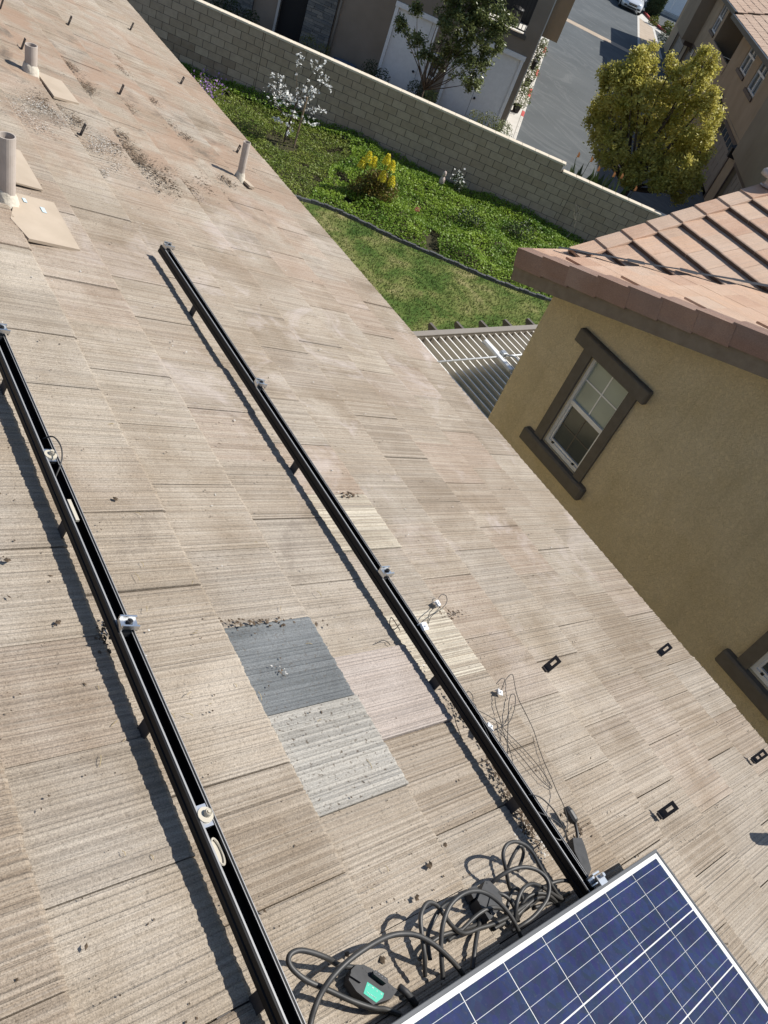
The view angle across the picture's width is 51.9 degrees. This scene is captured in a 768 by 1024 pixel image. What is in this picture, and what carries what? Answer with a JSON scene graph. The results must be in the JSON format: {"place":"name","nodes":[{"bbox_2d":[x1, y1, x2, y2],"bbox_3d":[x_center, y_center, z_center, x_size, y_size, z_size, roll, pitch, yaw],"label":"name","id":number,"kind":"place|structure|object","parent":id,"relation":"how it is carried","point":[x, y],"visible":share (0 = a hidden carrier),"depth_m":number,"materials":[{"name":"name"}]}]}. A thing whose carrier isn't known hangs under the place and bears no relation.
{"place":"outdoors","nodes":[
{"label":"outdoors","id":0,"kind":"place"},
{"bbox_2d":[203,0,259,24],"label":"shrub","id":1,"kind":"object","parent":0,"point":[231,6],"visible":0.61,"depth_m":26.63,"materials":[{"name":"green plant"}]},
{"bbox_2d":[0,92,605,859],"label":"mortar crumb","id":2,"kind":"object","parent":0,"point":[262,346],"visible":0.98,"depth_m":4.32,"materials":[{"name":"grey concrete"}]},
{"bbox_2d":[300,33,329,55],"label":"shrub","id":3,"kind":"object","parent":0,"point":[310,38],"visible":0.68,"depth_m":26.89,"materials":[{"name":"green plant"}]},
{"bbox_2d":[331,57,356,68],"bbox_3d":[-1.379,-15.451,27.198,1.040,0.220,0.624,22,41,-3],"label":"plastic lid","id":4,"kind":"object","parent":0,"point":[345,62],"visible":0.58,"depth_m":27.10,"materials":[{"name":"plastic"}]},
{"bbox_2d":[361,59,389,81],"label":"shrub","id":5,"kind":"object","parent":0,"point":[375,72],"visible":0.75,"depth_m":27.04,"materials":[{"name":"green plant"}]},
{"bbox_2d":[189,71,577,296],"bbox_3d":[-0.689,-7.573,19.654,23.000,0.001,8.368,22,41,-3],"label":"planting bed","id":6,"kind":"object","parent":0,"point":[432,244],"visible":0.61,"depth_m":20.83,"materials":[{"name":"green plant"}]},
{"bbox_2d":[191,67,227,102],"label":"lilac flowers","id":7,"kind":"object","parent":6,"relation":"on","point":[207,87],"visible":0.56,"depth_m":21.61,"materials":[{"name":"purple plant"}]},
{"bbox_2d":[197,80,350,197],"bbox_3d":[-3.111,-10.396,21.178,4.650,0.322,7.464,-12,53,-35],"label":"weed","id":8,"kind":"object","parent":6,"relation":"on","point":[301,148],"visible":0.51,"depth_m":21.00,"materials":[{"name":"green plant"}]},
{"bbox_2d":[263,52,331,143],"bbox_3d":[-2.283,-10.635,20.267,1.793,2.349,0.793,22,41,-4],"label":"blossom tree","id":9,"kind":"object","parent":6,"relation":"on","point":[314,89],"visible":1,"depth_m":20.30,"materials":[{"name":"white plant"}]},
{"bbox_2d":[293,97,307,147],"bbox_3d":[-2.183,-10.148,20.571,0.054,1.350,0.138,2,46,-24],"label":"wooden stake","id":10,"kind":"object","parent":6,"relation":"on","point":[301,118],"visible":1,"depth_m":20.55,"materials":[{"name":"brown wood"}]},
{"bbox_2d":[347,151,398,207],"bbox_3d":[-0.148,-8.341,19.736,1.295,1.317,1.025,-12,53,-35],"label":"flowering shrub","id":11,"kind":"object","parent":6,"relation":"on","point":[376,188],"visible":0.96,"depth_m":19.69,"materials":[{"name":"yellow plant"}]},
{"bbox_2d":[180,62,587,297],"bbox_3d":[-0.057,-8.719,20.855,15.054,0.423,5.092,22,41,-3],"label":"ground cover","id":12,"kind":"object","parent":6,"relation":"on","point":[420,220],"visible":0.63,"depth_m":21.12,"materials":[{"name":"green plant"}]},
{"bbox_2d":[439,171,446,189],"bbox_3d":[1.631,-9.311,22.146,0.170,0.560,0.170,-12,53,-35],"label":"garden figurine","id":13,"kind":"object","parent":6,"relation":"on","point":[441,180],"visible":0.8,"depth_m":22.07,"materials":[{"name":"stone"}]},
{"bbox_2d":[450,168,466,192],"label":"shrub","id":14,"kind":"object","parent":6,"relation":"on","point":[460,182],"visible":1,"depth_m":22.10,"materials":[{"name":"white plant"}]},
{"bbox_2d":[456,206,485,229],"bbox_3d":[2.324,-7.771,20.894,0.842,0.608,0.794,-12,53,-35],"label":"shrub","id":15,"kind":"object","parent":6,"relation":"on","point":[477,219],"visible":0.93,"depth_m":20.84,"materials":[{"name":"green plant"}]},
{"bbox_2d":[503,218,533,242],"bbox_3d":[3.721,-7.724,21.491,0.809,0.626,0.814,-12,53,-35],"label":"shrub","id":16,"kind":"object","parent":6,"relation":"on","point":[518,231],"visible":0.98,"depth_m":21.46,"materials":[{"name":"green plant"}]},
{"bbox_2d":[567,202,592,236],"bbox_3d":[5.463,-8.315,22.462,0.482,1.240,0.490,25,41,0],"label":"bare shrub","id":17,"kind":"object","parent":6,"relation":"on","point":[576,215],"visible":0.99,"depth_m":22.35,"materials":[{"name":"plant"}]},
{"bbox_2d":[407,78,435,102],"bbox_3d":[1.293,-14.426,27.114,1.095,0.760,0.700,21,41,-5],"label":"shrub","id":18,"kind":"object","parent":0,"point":[417,88],"visible":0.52,"depth_m":27.02,"materials":[{"name":"green plant"}]},
{"bbox_2d":[299,199,549,330],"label":"lawn","id":19,"kind":"structure","parent":0,"point":[520,317],"depth_m":18.23,"materials":[{"name":"green plant"}]},
{"bbox_2d":[294,194,551,300],"bbox_3d":[-0.281,-6.567,18.755,16.423,0.087,1.865,12,43,-14],"label":"lawn edging","id":20,"kind":"object","parent":19,"relation":"on","point":[416,247],"visible":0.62,"depth_m":19.12,"materials":[{"name":"plastic"}]},
{"bbox_2d":[412,318,537,417],"bbox_3d":[1.953,-1.308,12.582,4.540,2.510,2.565,-12,53,-35],"label":"patio cover","id":21,"kind":"object","parent":19,"relation":"on","point":[481,383],"visible":0.23,"depth_m":11.44,"materials":[{"name":"beige paint"}]},
{"bbox_2d":[438,354,521,362],"bbox_3d":[2.110,-2.375,11.893,4.300,0.028,0.028,-12,53,-35],"label":"conduit pipe","id":22,"kind":"object","parent":21,"relation":"on","point":[442,361],"depth_m":11.29,"materials":[{"name":"white metal"}]},
{"bbox_2d":[483,340,518,371],"bbox_3d":[1.763,-2.335,11.640,0.308,0.080,0.722,-12,53,-35],"label":"light fitting","id":23,"kind":"object","parent":21,"relation":"on","point":[501,354],"visible":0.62,"depth_m":11.61,"materials":[{"name":"white metal"}]},
{"bbox_2d":[422,88,438,102],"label":"shrub","id":24,"kind":"object","parent":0,"point":[426,93],"visible":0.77,"depth_m":26.77,"materials":[{"name":"green plant"}]},
{"bbox_2d":[393,0,520,97],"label":"evergreen tree","id":25,"kind":"object","parent":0,"point":[477,14],"visible":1,"depth_m":23.87,"materials":[{"name":"green plant"}]},
{"bbox_2d":[467,109,500,128],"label":"shrub","id":26,"kind":"object","parent":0,"point":[482,117],"visible":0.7,"depth_m":26.64,"materials":[{"name":"green plant"}]},
{"bbox_2d":[501,37,546,137],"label":"pavement","id":27,"kind":"structure","parent":0,"point":[513,118],"depth_m":29.98,"materials":[{"name":"concrete"}]},
{"bbox_2d":[491,119,512,136],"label":"shrub","id":28,"kind":"object","parent":27,"relation":"on","point":[499,128],"visible":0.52,"depth_m":26.53,"materials":[{"name":"green plant"}]},
{"bbox_2d":[512,79,533,112],"bbox_3d":[5.224,-15.775,29.885,0.851,1.205,0.877,-12,53,-35],"label":"potted shrub","id":29,"kind":"object","parent":27,"relation":"on","point":[517,107],"visible":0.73,"depth_m":29.86,"materials":[{"name":"green plant"}]},
{"bbox_2d":[524,58,540,86],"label":"potted shrub","id":30,"kind":"object","parent":27,"relation":"on","point":[529,77],"visible":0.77,"depth_m":33.32,"materials":[{"name":"green plant"}]},
{"bbox_2d":[534,37,547,63],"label":"potted shrub","id":31,"kind":"object","parent":27,"relation":"on","point":[541,47],"visible":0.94,"depth_m":36.98,"materials":[{"name":"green plant"}]},
{"bbox_2d":[516,0,704,214],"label":"street","id":32,"kind":"structure","parent":0,"point":[565,88],"depth_m":36.90,"materials":[{"name":"grey asphalt"}]},
{"bbox_2d":[513,39,548,138],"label":"kerb","id":33,"kind":"structure","parent":32,"relation":"on","point":[520,121],"depth_m":30.78,"materials":[{"name":"concrete"}]},
{"bbox_2d":[590,165,616,187],"bbox_3d":[6.216,-9.459,23.547,0.867,1.840,0.832,20,42,-6],"label":"bird of paradise","id":34,"kind":"object","parent":32,"relation":"on","point":[594,179],"visible":0.12,"depth_m":23.20,"materials":[{"name":"green plant"}]},
{"bbox_2d":[566,18,666,71],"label":"gutter","id":35,"kind":"object","parent":32,"relation":"on","point":[596,34],"visible":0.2,"depth_m":49.39,"materials":[{"name":"beige concrete"}]},
{"bbox_2d":[607,173,636,197],"bbox_3d":[6.790,-9.110,23.389,0.819,1.940,0.706,26,41,1],"label":"bird of paradise","id":36,"kind":"object","parent":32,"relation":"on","point":[623,192],"visible":0.09,"depth_m":23.02,"materials":[{"name":"green plant"}]},
{"bbox_2d":[617,0,646,14],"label":"parked car","id":37,"kind":"object","parent":32,"relation":"on","point":[637,5],"visible":1,"depth_m":61.65,"materials":[{"name":"silver metal"}]},
{"bbox_2d":[581,39,728,206],"bbox_3d":[8.232,-11.680,24.170,4.779,5.335,2.677,24,41,-1],"label":"round tree","id":38,"kind":"object","parent":32,"relation":"on","point":[631,82],"visible":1,"depth_m":23.64,"materials":[{"name":"green plant"}]},
{"bbox_2d":[645,0,668,17],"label":"clipped hedge","id":39,"kind":"object","parent":32,"relation":"on","point":[654,7],"visible":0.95,"depth_m":64.03,"materials":[{"name":"green plant"}]},
{"bbox_2d":[657,29,670,45],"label":"shrub","id":40,"kind":"object","parent":32,"relation":"on","point":[666,35],"visible":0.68,"depth_m":55.21,"materials":[{"name":"green plant"}]},
{"bbox_2d":[644,0,686,19],"bbox_3d":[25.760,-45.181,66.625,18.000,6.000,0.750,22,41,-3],"label":"house","id":41,"kind":"structure","parent":32,"relation":"on","point":[672,9],"depth_m":68.32,"materials":[{"name":"grey paint"}]},
{"bbox_2d":[664,0,767,201],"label":"row house","id":42,"kind":"structure","parent":32,"relation":"on","point":[734,33],"depth_m":32.55,"materials":[{"name":"beige paint"}]},
{"bbox_2d":[670,36,682,64],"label":"garage door","id":43,"kind":"structure","parent":42,"relation":"in","point":[678,45],"depth_m":50.60,"materials":[{"name":"beige paint"}]},
{"bbox_2d":[682,46,693,64],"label":"garage door","id":44,"kind":"structure","parent":42,"relation":"in","point":[690,52],"depth_m":46.08,"materials":[{"name":"beige paint"}]},
{"bbox_2d":[701,122,732,192],"bbox_3d":[13.559,-14.424,32.082,0.051,2.000,4.600,22,41,-3],"label":"garage door","id":45,"kind":"structure","parent":42,"relation":"in","point":[724,141],"depth_m":31.96,"materials":[{"name":"beige paint"}]},
{"bbox_2d":[712,5,727,33],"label":"window","id":46,"kind":"structure","parent":42,"relation":"in","point":[725,9],"depth_m":41.45,"materials":[{"name":"white plastic"}]},
{"bbox_2d":[721,173,742,195],"bbox_3d":[12.382,-11.034,27.978,0.050,2.060,3.300,22,41,-3],"label":"garage door","id":47,"kind":"structure","parent":42,"relation":"in","point":[734,185],"depth_m":28.59,"materials":[{"name":"beige paint"}]},
{"bbox_2d":[740,48,756,76],"bbox_3d":[15.225,-18.780,32.565,0.080,1.250,1.900,22,41,-3],"label":"window","id":48,"kind":"structure","parent":42,"relation":"in","point":[751,56],"depth_m":32.86,"materials":[{"name":"white glass"}]},
{"bbox_2d":[747,63,767,96],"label":"window","id":49,"kind":"structure","parent":42,"relation":"in","point":[762,71],"depth_m":30.55,"materials":[{"name":"grey glass"}]},
{"bbox_2d":[488,167,767,743],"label":"neighbour house","id":50,"kind":"structure","parent":0,"point":[628,418],"depth_m":7.73,"materials":[{"name":"paint"}]},
{"bbox_2d":[545,359,627,471],"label":"window","id":51,"kind":"structure","parent":50,"relation":"in","point":[598,395],"depth_m":8.38,"materials":[{"name":"grey glass"}]},
{"bbox_2d":[751,653,767,686],"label":"window","id":52,"kind":"structure","parent":50,"relation":"in","point":[760,668],"depth_m":7.23,"materials":[{"name":"white plastic"}]},
{"bbox_2d":[639,18,659,56],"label":"driveway","id":53,"kind":"structure","parent":0,"point":[646,32],"depth_m":56.74,"materials":[{"name":"beige concrete"}]},
{"bbox_2d":[637,14,668,59],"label":"pavement","id":54,"kind":"structure","parent":0,"point":[644,19],"depth_m":59.66,"materials":[{"name":"concrete"}]},
{"label":"ground","id":55,"kind":"structure","parent":0,"visible":0},
{"bbox_2d":[0,0,767,1023],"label":"house","id":56,"kind":"structure","parent":55,"relation":"on","point":[100,336],"depth_m":2.72,"materials":[{"name":"paint"}]},
{"bbox_2d":[16,149,42,190],"bbox_3d":[-1.784,-1.659,3.743,0.217,0.011,0.425,3,43,-47],"label":"flashing sheet","id":57,"kind":"object","parent":56,"relation":"on","point":[25,176],"visible":0.5,"depth_m":3.74,"materials":[{"name":"beige metal"}]},
{"bbox_2d":[0,131,79,250],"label":"vent pipe","id":58,"kind":"object","parent":56,"relation":"on","point":[37,220],"visible":0.96,"depth_m":3.42,"materials":[{"name":"beige metal"}]},
{"bbox_2d":[21,42,78,104],"bbox_3d":[-2.042,-2.693,4.856,0.278,0.233,0.353,-20,58,-39],"label":"vent pipe","id":59,"kind":"object","parent":56,"relation":"on","point":[57,89],"visible":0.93,"depth_m":4.85,"materials":[{"name":"beige metal"}]},
{"bbox_2d":[0,323,305,1023],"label":"mounting rail","id":60,"kind":"object","parent":56,"relation":"attached to","point":[272,995],"visible":0.98,"depth_m":1.83,"materials":[{"name":"black metal"}]},
{"bbox_2d":[234,140,254,188],"bbox_3d":[-0.993,-2.496,5.704,0.122,0.330,0.152,-12,53,-35],"label":"vent pipe","id":61,"kind":"object","parent":56,"relation":"on","point":[240,174],"visible":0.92,"depth_m":5.69,"materials":[{"name":"beige metal"}]},
{"bbox_2d":[98,357,422,889],"bbox_3d":[-0.247,0.032,2.979,2.337,0.019,2.536,3,44,-47],"label":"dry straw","id":62,"kind":"object","parent":56,"relation":"on","point":[234,683],"visible":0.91,"depth_m":2.16,"materials":[{"name":"beige plant"}]},
{"bbox_2d":[286,947,401,1016],"bbox_3d":[-0.082,0.998,1.660,0.246,0.062,0.209,3,43,-47],"label":"cable","id":63,"kind":"object","parent":56,"relation":"on","point":[295,971],"visible":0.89,"depth_m":1.64,"materials":[{"name":"black rubber"}]},
{"bbox_2d":[344,964,418,1007],"bbox_3d":[-0.002,1.037,1.717,0.154,0.036,0.131,3,43,-47],"label":"plug box","id":64,"kind":"object","parent":56,"relation":"on","point":[366,984],"visible":1,"depth_m":1.70,"materials":[{"name":"grey plastic"}]},
{"bbox_2d":[158,241,607,898],"bbox_3d":[-0.039,0.231,2.802,0.127,0.148,4.272,3,43,-47],"label":"mounting rail","id":65,"kind":"object","parent":56,"relation":"attached to","point":[580,881],"visible":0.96,"depth_m":2.73,"materials":[{"name":"black metal"}]},
{"bbox_2d":[417,622,428,630],"bbox_3d":[0.136,0.392,2.694,0.035,0.021,0.029,-3,63,-51],"label":"wire clip","id":66,"kind":"object","parent":65,"relation":"attached to","point":[424,626],"visible":1,"depth_m":2.69,"materials":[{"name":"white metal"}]},
{"bbox_2d":[529,794,565,840],"bbox_3d":[0.498,0.912,2.371,0.110,0.038,0.155,3,43,-47],"label":"wire","id":67,"kind":"object","parent":65,"relation":"attached to","point":[554,812],"visible":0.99,"depth_m":2.38,"materials":[{"name":"black rubber"}]},
{"bbox_2d":[537,811,566,838],"bbox_3d":[0.504,0.938,2.364,0.137,0.078,0.010,22,41,-4],"label":"wire","id":68,"kind":"object","parent":65,"relation":"attached to","point":[553,820],"visible":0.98,"depth_m":2.34,"materials":[{"name":"black rubber"}]},
{"bbox_2d":[392,849,767,1023],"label":"solar panel","id":69,"kind":"object","parent":65,"relation":"attached to","point":[640,941],"visible":1,"depth_m":2.03,"materials":[{"name":"blue glass"}]},
{"bbox_2d":[0,13,767,1023],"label":"leaf litter","id":70,"kind":"object","parent":56,"relation":"on","point":[144,163],"visible":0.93,"depth_m":4.08,"materials":[{"name":"brown plant"}]},
{"bbox_2d":[307,931,465,1023],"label":"cable","id":71,"kind":"object","parent":56,"relation":"on","point":[340,968],"visible":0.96,"depth_m":1.70,"materials":[{"name":"black rubber"}]},
{"bbox_2d":[417,922,476,961],"bbox_3d":[0.174,1.037,1.940,0.275,0.030,0.029,3,43,-47],"label":"cable","id":72,"kind":"object","parent":56,"relation":"on","point":[450,932],"visible":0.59,"depth_m":1.91,"materials":[{"name":"black rubber"}]},
{"bbox_2d":[470,918,481,969],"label":"cable","id":73,"kind":"object","parent":56,"relation":"on","point":[474,948],"visible":0.87,"depth_m":1.93,"materials":[{"name":"black rubber"}]},
{"bbox_2d":[418,899,541,976],"bbox_3d":[0.256,1.006,2.014,0.547,0.076,0.134,3,43,-47],"label":"cable","id":74,"kind":"object","parent":56,"relation":"on","point":[452,925],"visible":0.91,"depth_m":1.90,"materials":[{"name":"black rubber"}]},
{"bbox_2d":[439,888,522,979],"bbox_3d":[0.233,1.019,1.930,0.305,0.092,0.168,3,43,-47],"label":"cable","id":75,"kind":"object","parent":56,"relation":"on","point":[456,898],"visible":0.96,"depth_m":1.91,"materials":[{"name":"black rubber"}]},
{"bbox_2d":[447,905,517,942],"bbox_3d":[0.263,1.046,2.003,0.263,0.054,0.066,3,43,-47],"label":"cable","id":76,"kind":"object","parent":56,"relation":"on","point":[472,919],"visible":0.79,"depth_m":1.98,"materials":[{"name":"black rubber"}]},
{"bbox_2d":[464,881,501,924],"bbox_3d":[0.266,1.015,2.058,0.095,0.044,0.089,3,43,-47],"label":"plug box","id":77,"kind":"object","parent":56,"relation":"on","point":[478,902],"visible":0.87,"depth_m":2.03,"materials":[{"name":"grey plastic"}]},
{"bbox_2d":[425,888,478,960],"bbox_3d":[0.188,1.008,1.960,0.282,0.050,0.096,3,43,-47],"label":"cable","id":78,"kind":"object","parent":77,"relation":"attached to","point":[432,922],"visible":0.56,"depth_m":1.88,"materials":[{"name":"black rubber"}]},
{"bbox_2d":[494,694,512,761],"bbox_3d":[0.401,0.728,2.671,0.013,0.045,0.286,11,43,-15],"label":"wire","id":79,"kind":"object","parent":56,"relation":"attached to","point":[502,728],"visible":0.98,"depth_m":2.66,"materials":[{"name":"grey metal"}]},
{"bbox_2d":[495,694,515,754],"bbox_3d":[0.434,0.722,2.698,0.250,0.004,0.206,3,44,-47],"label":"wire","id":80,"kind":"object","parent":56,"relation":"on","point":[508,720],"visible":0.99,"depth_m":2.71,"materials":[{"name":"black rubber"}]},
{"bbox_2d":[498,892,519,922],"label":"cable","id":81,"kind":"object","parent":56,"relation":"on","point":[507,897],"visible":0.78,"depth_m":2.08,"materials":[{"name":"black rubber"}]},
{"bbox_2d":[504,886,523,914],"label":"cable","id":82,"kind":"object","parent":56,"relation":"on","point":[512,889],"visible":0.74,"depth_m":2.12,"materials":[{"name":"black rubber"}]},
{"bbox_2d":[479,711,551,788],"bbox_3d":[0.439,0.789,2.626,0.111,0.004,0.322,4,43,-48],"label":"wire","id":83,"kind":"object","parent":56,"relation":"on","point":[519,754],"visible":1,"depth_m":2.63,"materials":[{"name":"black rubber"}]},
{"bbox_2d":[491,900,539,931],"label":"cable","id":84,"kind":"object","parent":56,"relation":"attached to","point":[496,927],"visible":0.43,"depth_m":2.05,"materials":[{"name":"black rubber"}]},
{"bbox_2d":[507,844,524,872],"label":"cable","id":85,"kind":"object","parent":56,"relation":"on","point":[517,848],"visible":0.77,"depth_m":2.20,"materials":[{"name":"black rubber"}]},
{"bbox_2d":[490,865,550,932],"bbox_3d":[0.381,1.016,2.114,0.181,0.056,0.135,-13,54,-35],"label":"cable","id":86,"kind":"object","parent":56,"relation":"on","point":[538,911],"visible":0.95,"depth_m":2.11,"materials":[{"name":"black rubber"}]},
{"bbox_2d":[504,895,556,926],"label":"cable","id":87,"kind":"object","parent":56,"relation":"on","point":[530,902],"visible":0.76,"depth_m":2.14,"materials":[{"name":"black rubber"}]},
{"bbox_2d":[501,840,564,898],"bbox_3d":[0.413,1.000,2.183,0.230,0.096,0.188,3,43,-47],"label":"cable","id":88,"kind":"object","parent":56,"relation":"on","point":[526,846],"visible":0.89,"depth_m":2.18,"materials":[{"name":"black rubber"}]},
{"bbox_2d":[501,674,569,842],"bbox_3d":[0.525,0.797,2.660,0.317,0.043,0.593,3,43,-47],"label":"wire","id":89,"kind":"object","parent":56,"relation":"on","point":[540,752],"visible":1,"depth_m":2.68,"materials":[{"name":"black rubber"}]},
{"bbox_2d":[513,882,564,926],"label":"cable","id":90,"kind":"object","parent":56,"relation":"on","point":[522,890],"visible":0.86,"depth_m":2.11,"materials":[{"name":"black rubber"}]},
{"bbox_2d":[519,891,559,907],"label":"cable","id":91,"kind":"object","parent":56,"relation":"on","point":[532,894],"visible":0.87,"depth_m":2.17,"materials":[{"name":"black rubber"}]},
{"bbox_2d":[541,655,561,672],"bbox_3d":[0.661,0.602,3.119,0.034,0.075,0.022,54,17,28],"label":"roof hook","id":92,"kind":"object","parent":56,"relation":"on","point":[547,667],"visible":1,"depth_m":3.12,"materials":[{"name":"metal"}]},
{"bbox_2d":[534,878,568,896],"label":"cable","id":93,"kind":"object","parent":56,"relation":"on","point":[557,881],"visible":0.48,"depth_m":2.23,"materials":[{"name":"black rubber"}]},
{"bbox_2d":[533,891,570,909],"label":"cable","id":94,"kind":"object","parent":56,"relation":"on","point":[565,895],"visible":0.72,"depth_m":2.20,"materials":[{"name":"black rubber"}]},
{"bbox_2d":[563,806,590,875],"bbox_3d":[0.590,1.022,2.433,0.059,0.055,0.221,14,43,-12],"label":"cable plug","id":95,"kind":"object","parent":56,"relation":"on","point":[576,845],"visible":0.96,"depth_m":2.42,"materials":[{"name":"black plastic"}]},
{"bbox_2d":[656,643,672,656],"bbox_3d":[1.362,0.669,3.833,0.023,0.075,0.034,27,25,-55],"label":"roof hook","id":96,"kind":"object","parent":56,"relation":"on","point":[661,652],"visible":1,"depth_m":3.84,"materials":[{"name":"metal"}]},
{"bbox_2d":[656,800,678,819],"bbox_3d":[1.015,1.070,2.825,0.023,0.075,0.034,26,25,-56],"label":"roof hook","id":97,"kind":"object","parent":56,"relation":"on","point":[662,813],"visible":1,"depth_m":2.83,"materials":[{"name":"metal"}]},
{"bbox_2d":[750,749,767,763],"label":"roof hook","id":98,"kind":"object","parent":56,"relation":"on","point":[754,759],"visible":1,"depth_m":3.57,"materials":[{"name":"metal"}]},
{"bbox_2d":[205,0,574,130],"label":"townhouse","id":99,"kind":"structure","parent":55,"relation":"on","point":[357,33],"depth_m":27.08,"materials":[{"name":"grey paint"}]},
{"bbox_2d":[275,0,307,42],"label":"entry door","id":100,"kind":"structure","parent":99,"relation":"in","point":[292,13],"depth_m":27.30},
{"bbox_2d":[379,7,432,91],"bbox_3d":[0.714,-15.822,27.077,1.214,2.320,0.110,22,41,-3],"label":"door","id":101,"kind":"structure","parent":99,"relation":"in","point":[402,67],"depth_m":27.21,"materials":[{"name":"white paint"}]},
{"bbox_2d":[410,23,435,92],"bbox_3d":[1.340,-15.588,27.138,0.114,2.320,0.040,22,41,-3],"label":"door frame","id":102,"kind":"structure","parent":99,"relation":"in","point":[433,26],"depth_m":26.86,"materials":[{"name":"white paint"}]},
{"bbox_2d":[438,37,487,115],"bbox_3d":[2.753,-15.020,27.205,1.014,2.360,0.040,22,41,-3],"label":"door","id":103,"kind":"structure","parent":99,"relation":"in","point":[454,99],"depth_m":27.58,"materials":[{"name":"white paint"}]},
{"bbox_2d":[465,48,520,128],"bbox_3d":[3.724,-14.593,27.234,1.094,2.360,0.110,22,41,-3],"label":"door","id":104,"kind":"structure","parent":99,"relation":"in","point":[499,78],"depth_m":27.21,"materials":[{"name":"white paint"}]},
{"bbox_2d":[530,56,537,69],"bbox_3d":[5.894,-17.669,31.036,0.334,0.467,0.277,7,44,-20],"label":"wall lantern","id":105,"kind":"object","parent":99,"relation":"attached to","point":[534,63],"depth_m":31.01,"materials":[{"name":"black metal"}]},
{"bbox_2d":[127,0,665,242],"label":"block wall","id":106,"kind":"structure","parent":55,"relation":"on","point":[434,138],"depth_m":22.21,"materials":[{"name":"grey concrete"}]},
{"bbox_2d":[570,152,593,180],"bbox_3d":[5.540,-9.580,23.276,0.759,1.932,0.865,25,41,0],"label":"bird of paradise","id":107,"kind":"object","parent":55,"relation":"on","point":[580,174],"visible":0.14,"depth_m":23.02,"materials":[{"name":"green plant"}]},
{"bbox_2d":[648,15,673,33],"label":"shrub","id":108,"kind":"object","parent":55,"relation":"on","point":[654,21],"visible":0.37,"depth_m":60.54,"materials":[{"name":"green plant"}]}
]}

